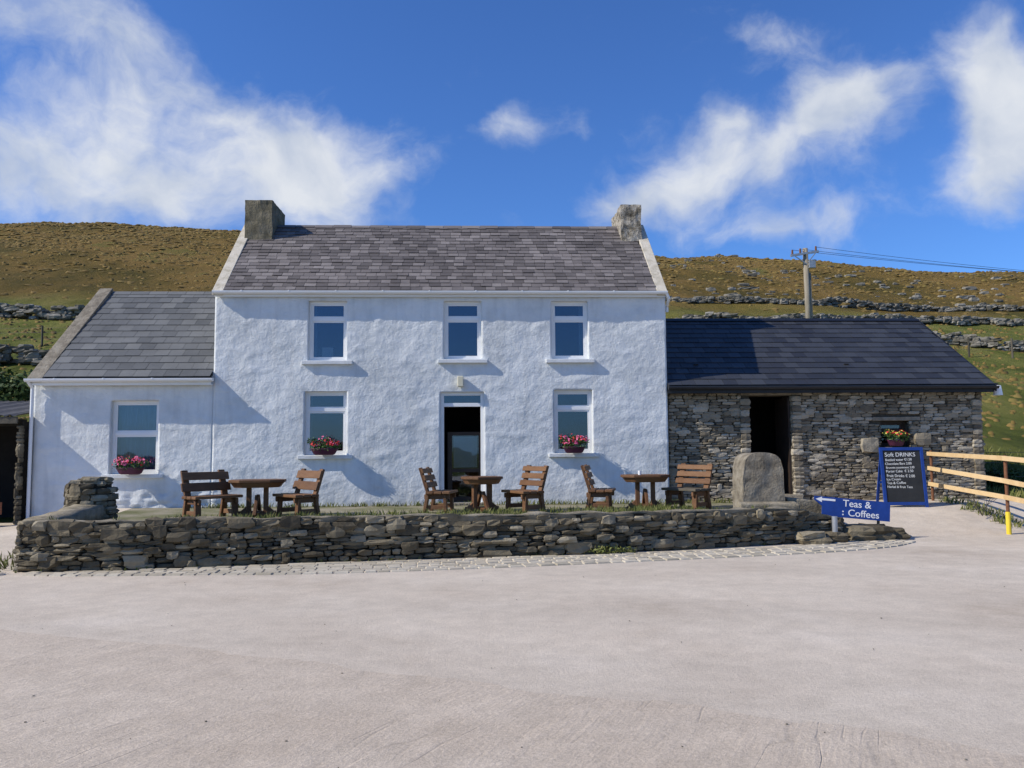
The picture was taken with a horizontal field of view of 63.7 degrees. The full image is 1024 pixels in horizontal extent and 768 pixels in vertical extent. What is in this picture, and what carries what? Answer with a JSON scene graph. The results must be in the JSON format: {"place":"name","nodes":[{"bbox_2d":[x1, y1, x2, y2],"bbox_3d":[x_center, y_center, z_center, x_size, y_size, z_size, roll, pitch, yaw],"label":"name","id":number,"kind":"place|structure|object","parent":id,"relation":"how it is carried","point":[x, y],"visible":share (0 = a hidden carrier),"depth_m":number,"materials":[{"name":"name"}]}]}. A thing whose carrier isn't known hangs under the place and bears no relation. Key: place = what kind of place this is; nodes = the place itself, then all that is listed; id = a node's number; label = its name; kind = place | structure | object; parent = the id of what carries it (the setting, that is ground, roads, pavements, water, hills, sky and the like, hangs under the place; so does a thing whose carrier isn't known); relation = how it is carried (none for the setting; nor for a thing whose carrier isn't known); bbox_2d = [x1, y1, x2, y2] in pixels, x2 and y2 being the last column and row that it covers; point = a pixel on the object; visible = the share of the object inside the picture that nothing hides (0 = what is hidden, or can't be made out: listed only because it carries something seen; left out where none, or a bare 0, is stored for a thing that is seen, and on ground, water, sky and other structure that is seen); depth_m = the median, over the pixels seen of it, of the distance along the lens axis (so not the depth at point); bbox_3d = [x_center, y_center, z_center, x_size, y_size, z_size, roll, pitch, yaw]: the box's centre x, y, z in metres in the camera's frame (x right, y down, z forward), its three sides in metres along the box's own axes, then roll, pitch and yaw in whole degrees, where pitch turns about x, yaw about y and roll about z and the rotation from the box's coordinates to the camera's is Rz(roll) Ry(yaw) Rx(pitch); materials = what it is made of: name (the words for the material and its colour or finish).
{"place":"outdoors","nodes":[
{"label":"outdoors","id":0,"kind":"place"},
{"bbox_2d":[116,502,732,520],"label":"terrace","id":1,"kind":"structure","parent":0,"point":[134,514],"depth_m":16.34,"materials":[{"name":"plant"}]},
{"bbox_2d":[180,469,242,516],"bbox_3d":[-5.351,1.963,14.641,0.604,0.866,0.949,-4,-6,39],"label":"garden bench","id":2,"kind":"object","parent":1,"relation":"on","point":[222,485],"visible":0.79,"depth_m":14.67,"materials":[{"name":"brown wood"}]},
{"bbox_2d":[228,479,286,516],"bbox_3d":[-4.625,2.077,14.991,0.980,0.680,0.724,0,-5,-9],"label":"garden table","id":3,"kind":"object","parent":1,"relation":"on","point":[250,484],"visible":0.88,"depth_m":14.89,"materials":[{"name":"brown wood"}]},
{"bbox_2d":[272,468,324,515],"bbox_3d":[-3.868,1.977,14.964,0.604,0.866,0.897,4,-6,-42],"label":"garden bench","id":4,"kind":"object","parent":1,"relation":"on","point":[297,497],"visible":0.81,"depth_m":14.88,"materials":[{"name":"brown wood"}]},
{"bbox_2d":[419,467,457,512],"bbox_3d":[-1.402,2.017,15.705,0.604,0.866,0.801,-1,-5,7],"label":"garden bench","id":5,"kind":"object","parent":1,"relation":"on","point":[433,494],"visible":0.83,"depth_m":15.39,"materials":[{"name":"brown wood"}]},
{"bbox_2d":[461,476,502,511],"bbox_3d":[-0.573,2.104,15.723,0.751,0.680,0.724,1,-5,-23],"label":"garden table","id":6,"kind":"object","parent":1,"relation":"on","point":[488,481],"visible":0.87,"depth_m":15.60,"materials":[{"name":"brown wood"}]},
{"bbox_2d":[501,465,548,512],"bbox_3d":[0.254,1.990,15.642,0.604,0.886,0.842,2,-5,-30],"label":"garden bench","id":7,"kind":"object","parent":1,"relation":"on","point":[524,493],"visible":0.87,"depth_m":15.51,"materials":[{"name":"brown wood"}]},
{"bbox_2d":[581,464,615,510],"bbox_3d":[1.670,2.003,15.942,0.604,0.886,0.829,-1,-5,11],"label":"garden bench","id":8,"kind":"object","parent":1,"relation":"on","point":[593,492],"visible":0.82,"depth_m":15.62,"materials":[{"name":"brown wood"}]},
{"bbox_2d":[620,474,669,508],"bbox_3d":[2.602,2.111,16.116,0.920,0.680,0.724,-1,-5,1],"label":"garden table","id":9,"kind":"object","parent":1,"relation":"on","point":[637,479],"visible":0.78,"depth_m":16.02,"materials":[{"name":"brown wood"}]},
{"bbox_2d":[661,463,712,508],"bbox_3d":[3.437,2.001,16.084,0.604,0.886,0.881,3,-6,-37],"label":"garden bench","id":10,"kind":"object","parent":1,"relation":"on","point":[681,480],"visible":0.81,"depth_m":16.09,"materials":[{"name":"brown wood"}]},
{"bbox_2d":[165,498,731,517],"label":"terrace grass","id":11,"kind":"structure","parent":0,"point":[602,509],"depth_m":15.08,"materials":[{"name":"green plant"}]},
{"bbox_2d":[0,223,1023,522],"bbox_3d":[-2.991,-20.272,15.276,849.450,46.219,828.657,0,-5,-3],"label":"ground","id":12,"kind":"structure","parent":0,"point":[74,279],"depth_m":82.15,"materials":[{"name":"plant"}]},
{"bbox_2d":[0,401,32,524],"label":"stone shed","id":13,"kind":"structure","parent":12,"relation":"on","point":[14,436],"depth_m":18.61,"materials":[{"name":"grey stone"}]},
{"bbox_2d":[0,368,34,416],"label":"bush","id":14,"kind":"object","parent":12,"relation":"on","point":[17,389],"visible":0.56,"depth_m":21.30,"materials":[{"name":"green plant"}]},
{"bbox_2d":[0,326,43,345],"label":"wire fence","id":15,"kind":"object","parent":12,"relation":"on","point":[42,328],"visible":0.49,"depth_m":44.58,"materials":[{"name":"brown wood"}]},
{"bbox_2d":[0,344,48,365],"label":"dry stone wall","id":16,"kind":"structure","parent":12,"relation":"on","point":[29,353],"depth_m":39.20,"materials":[{"name":"grey stone"}]},
{"bbox_2d":[0,303,84,319],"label":"dry stone wall","id":17,"kind":"structure","parent":12,"relation":"on","point":[28,311],"depth_m":53.83,"materials":[{"name":"grey stone"}]},
{"bbox_2d":[63,476,119,519],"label":"stones","id":18,"kind":"object","parent":12,"relation":"on","point":[80,491],"visible":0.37,"depth_m":13.36,"materials":[{"name":"grey stone"}]},
{"bbox_2d":[91,484,111,500],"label":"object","id":19,"kind":"object","parent":18,"relation":"in","point":[105,486],"visible":0.18,"depth_m":13.47,"materials":[{"name":"grey stone"}]},
{"bbox_2d":[23,200,669,517],"bbox_3d":[-3.471,-0.510,20.719,13.663,7.720,6.501,0,-5,-3],"label":"white farmhouse","id":20,"kind":"object","parent":12,"relation":"on","point":[393,359],"visible":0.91,"depth_m":17.86,"materials":[{"name":"plaster"},{"name":"slate"},{"name":"white plastic"}]},
{"bbox_2d":[112,455,152,474],"bbox_3d":[-7.912,1.679,17.164,0.828,0.403,0.296,0,-5,-3],"label":"flower pot","id":21,"kind":"object","parent":20,"relation":"attached to","point":[123,470],"visible":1,"depth_m":17.10,"materials":[{"name":"pink plant"}]},
{"bbox_2d":[112,401,158,473],"bbox_3d":[-7.983,1.135,17.554,0.990,1.550,0.063,0,-5,-3],"label":"window frame","id":22,"kind":"structure","parent":20,"relation":"in","point":[124,433],"depth_m":17.54,"materials":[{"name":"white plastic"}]},
{"bbox_2d":[307,436,340,454],"bbox_3d":[-3.969,1.282,17.377,0.736,0.429,0.290,0,-5,-3],"label":"flower pot","id":23,"kind":"object","parent":20,"relation":"attached to","point":[318,449],"visible":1,"depth_m":17.32,"materials":[{"name":"pink plant"}]},
{"bbox_2d":[305,392,346,454],"bbox_3d":[-3.989,0.846,17.756,0.890,1.360,0.063,0,-5,-3],"label":"window frame","id":24,"kind":"structure","parent":20,"relation":"in","point":[309,409],"depth_m":17.75,"materials":[{"name":"white plastic"}]},
{"bbox_2d":[309,302,346,360],"bbox_3d":[-3.979,-1.138,17.914,0.820,1.300,0.063,0,-5,-3],"label":"window frame","id":25,"kind":"structure","parent":20,"relation":"in","point":[313,319],"depth_m":17.90,"materials":[{"name":"white plastic"}]},
{"bbox_2d":[444,302,480,358],"bbox_3d":[-1.077,-1.160,18.046,0.810,1.280,0.063,0,-5,-3],"label":"window frame","id":26,"kind":"structure","parent":20,"relation":"in","point":[447,319],"depth_m":18.03,"materials":[{"name":"white plastic"}]},
{"bbox_2d":[448,432,480,501],"bbox_3d":[-1.013,1.814,18.111,0.800,1.520,0.050,0,-5,-3],"label":"inner door","id":27,"kind":"structure","parent":20,"relation":"in","point":[456,499],"depth_m":18.09,"materials":[{"name":"wood"}]},
{"bbox_2d":[551,302,587,358],"bbox_3d":[1.256,-1.169,18.151,0.800,1.280,0.063,0,-5,-3],"label":"window frame","id":28,"kind":"structure","parent":20,"relation":"in","point":[554,319],"depth_m":18.15,"materials":[{"name":"white plastic"}]},
{"bbox_2d":[554,390,591,452],"bbox_3d":[1.326,0.820,17.997,0.830,1.370,0.063,0,-5,-3],"label":"window frame","id":29,"kind":"structure","parent":20,"relation":"in","point":[587,408],"depth_m":18.00,"materials":[{"name":"white plastic"}]},
{"bbox_2d":[558,434,589,452],"bbox_3d":[1.331,1.264,17.610,0.673,0.423,0.314,0,-5,-3],"label":"flower pot","id":30,"kind":"object","parent":20,"relation":"attached to","point":[575,448],"visible":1,"depth_m":17.56,"materials":[{"name":"pink plant"}]},
{"bbox_2d":[17,509,831,571],"bbox_3d":[-0.580,2.315,12.832,12.760,0.707,2.459,0,-5,-5],"label":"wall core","id":31,"kind":"object","parent":12,"relation":"on","point":[314,542],"visible":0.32,"depth_m":11.91,"materials":[{"name":"black stone"}]},
{"bbox_2d":[17,504,837,543],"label":"stone garden wall","id":32,"kind":"structure","parent":31,"relation":"on","point":[81,513],"depth_m":12.33,"materials":[{"name":"grey stone"}]},
{"bbox_2d":[0,498,1023,755],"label":"concrete yard","id":33,"kind":"structure","parent":12,"relation":"on","point":[842,638],"depth_m":7.61,"materials":[{"name":"grey concrete"}]},
{"bbox_2d":[0,544,638,571],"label":"weeds","id":34,"kind":"object","parent":33,"relation":"on","point":[599,550],"visible":0.91,"depth_m":12.48,"materials":[{"name":"green plant"}]},
{"bbox_2d":[12,509,845,571],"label":"facing stones","id":35,"kind":"object","parent":33,"relation":"on","point":[115,538],"visible":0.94,"depth_m":11.95,"materials":[{"name":"grey stone"}]},
{"bbox_2d":[22,539,915,576],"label":"paving setts","id":36,"kind":"structure","parent":33,"relation":"on","point":[435,565],"depth_m":11.56,"materials":[{"name":"grey stone"}]},
{"bbox_2d":[814,496,889,524],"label":"teas and coffees sign","id":37,"kind":"object","parent":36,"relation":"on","point":[878,511],"visible":0.99,"depth_m":14.24,"materials":[{"name":"blue metal"}]},
{"bbox_2d":[0,629,1023,767],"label":"brushed concrete","id":38,"kind":"object","parent":33,"relation":"on","point":[92,703],"visible":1,"depth_m":4.79,"materials":[{"name":"grey concrete"}]},
{"bbox_2d":[0,446,1023,572],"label":"grass tufts","id":39,"kind":"object","parent":33,"relation":"on","point":[1014,491],"visible":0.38,"depth_m":16.64,"materials":[{"name":"green plant"}]},
{"bbox_2d":[24,556,1020,767],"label":"loose grit","id":40,"kind":"object","parent":33,"relation":"on","point":[491,668],"visible":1,"depth_m":5.41,"materials":[{"name":"grey gravel"}]},
{"bbox_2d":[732,452,784,507],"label":"standing stone","id":41,"kind":"structure","parent":33,"relation":"on","point":[757,476],"depth_m":14.69,"materials":[{"name":"grey stone"}]},
{"bbox_2d":[737,497,821,513],"bbox_3d":[4.796,2.382,14.763,1.697,0.696,0.750,0,-5,-3],"label":"side step","id":42,"kind":"object","parent":33,"relation":"on","point":[814,506],"visible":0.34,"depth_m":14.54,"materials":[{"name":"grey stone"}]},
{"bbox_2d":[832,516,840,542],"bbox_3d":[5.374,2.424,13.726,0.180,0.440,0.180,0,-5,-3],"label":"metal bollard","id":43,"kind":"object","parent":33,"relation":"on","point":[834,524],"visible":0.7,"depth_m":13.70,"materials":[{"name":"white metal"}]},
{"bbox_2d":[793,523,910,543],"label":"boulders","id":44,"kind":"object","parent":33,"relation":"on","point":[860,532],"visible":0.98,"depth_m":13.90,"materials":[{"name":"grey stone"}]},
{"bbox_2d":[876,447,928,506],"bbox_3d":[8.073,1.974,17.223,0.900,1.250,0.484,0,-11,0],"label":"chalkboard sign","id":45,"kind":"object","parent":33,"relation":"on","point":[901,474],"visible":1,"depth_m":17.01,"materials":[{"name":"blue paint"}]},
{"bbox_2d":[927,450,1023,534],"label":"timber railing","id":46,"kind":"object","parent":33,"relation":"on","point":[1006,481],"visible":0.98,"depth_m":15.38,"materials":[{"name":"yellow paint"}]},
{"bbox_2d":[966,493,997,515],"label":"weeds","id":47,"kind":"object","parent":33,"relation":"on","point":[970,499],"visible":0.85,"depth_m":15.90,"materials":[{"name":"green plant"}]},
{"bbox_2d":[0,221,1023,439],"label":"heather","id":48,"kind":"object","parent":12,"relation":"on","point":[83,238],"visible":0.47,"depth_m":98.07,"materials":[{"name":"brown plant"}]},
{"bbox_2d":[666,318,999,501],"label":"stone outbuilding","id":49,"kind":"structure","parent":12,"relation":"on","point":[817,406],"depth_m":18.39,"materials":[{"name":"grey stone"}]},
{"bbox_2d":[774,397,791,493],"bbox_3d":[6.146,1.395,18.692,0.040,2.140,0.800,0,-5,-3],"label":"open door","id":50,"kind":"structure","parent":49,"relation":"in","point":[782,408],"depth_m":18.56,"materials":[{"name":"black wood"}]},
{"bbox_2d":[880,421,904,446],"bbox_3d":[8.532,1.129,18.598,0.640,0.580,0.063,0,-5,-3],"label":"window frame","id":51,"kind":"structure","parent":49,"relation":"in","point":[902,427],"depth_m":18.59,"materials":[{"name":"black wood"}]},
{"bbox_2d":[882,429,909,445],"bbox_3d":[8.482,1.182,18.223,0.581,0.376,0.338,0,-5,-3],"label":"flower pot","id":52,"kind":"object","parent":49,"relation":"on","point":[889,434],"visible":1,"depth_m":18.16,"materials":[{"name":"multicoloured plant"}]},
{"bbox_2d":[993,383,1002,394],"bbox_3d":[10.764,0.101,18.500,0.461,0.300,0.200,0,-5,-3],"label":"wall lamp","id":53,"kind":"object","parent":49,"relation":"attached to","point":[999,391],"visible":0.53,"depth_m":18.43,"materials":[{"name":"white plastic"}]},
{"bbox_2d":[655,254,1012,309],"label":"hillside rocks","id":54,"kind":"object","parent":12,"relation":"on","point":[913,297],"visible":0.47,"depth_m":99.28,"materials":[{"name":"grey stone"}]},
{"bbox_2d":[665,294,1023,311],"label":"dry stone wall","id":55,"kind":"structure","parent":12,"relation":"on","point":[834,302],"depth_m":72.03,"materials":[{"name":"grey stone"}]},
{"bbox_2d":[682,311,1023,326],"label":"dry stone wall","id":56,"kind":"structure","parent":12,"relation":"on","point":[964,320],"depth_m":58.84,"materials":[{"name":"grey stone"}]},
{"bbox_2d":[790,246,1023,317],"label":"utility pole","id":57,"kind":"object","parent":12,"relation":"on","point":[807,264],"visible":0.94,"depth_m":46.33,"materials":[{"name":"wood"}]},
{"bbox_2d":[940,337,1015,357],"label":"wire fence","id":58,"kind":"object","parent":12,"relation":"on","point":[1011,344],"visible":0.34,"depth_m":44.63,"materials":[{"name":"brown wood"}]},
{"bbox_2d":[933,331,1023,350],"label":"dry stone wall","id":59,"kind":"structure","parent":12,"relation":"on","point":[954,337],"depth_m":47.69,"materials":[{"name":"grey stone"}]},
{"bbox_2d":[984,452,1023,476],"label":"wire fence","id":60,"kind":"object","parent":12,"relation":"on","point":[1002,462],"visible":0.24,"depth_m":20.59,"materials":[{"name":"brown metal"}]},
{"bbox_2d":[985,466,1023,489],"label":"bush","id":61,"kind":"object","parent":12,"relation":"on","point":[996,472],"visible":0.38,"depth_m":20.73,"materials":[{"name":"green plant"}]},
{"bbox_2d":[0,0,1023,272],"label":"sky","id":62,"kind":"structure","parent":0,"point":[760,129],"materials":[{"name":"blue"}]}
]}

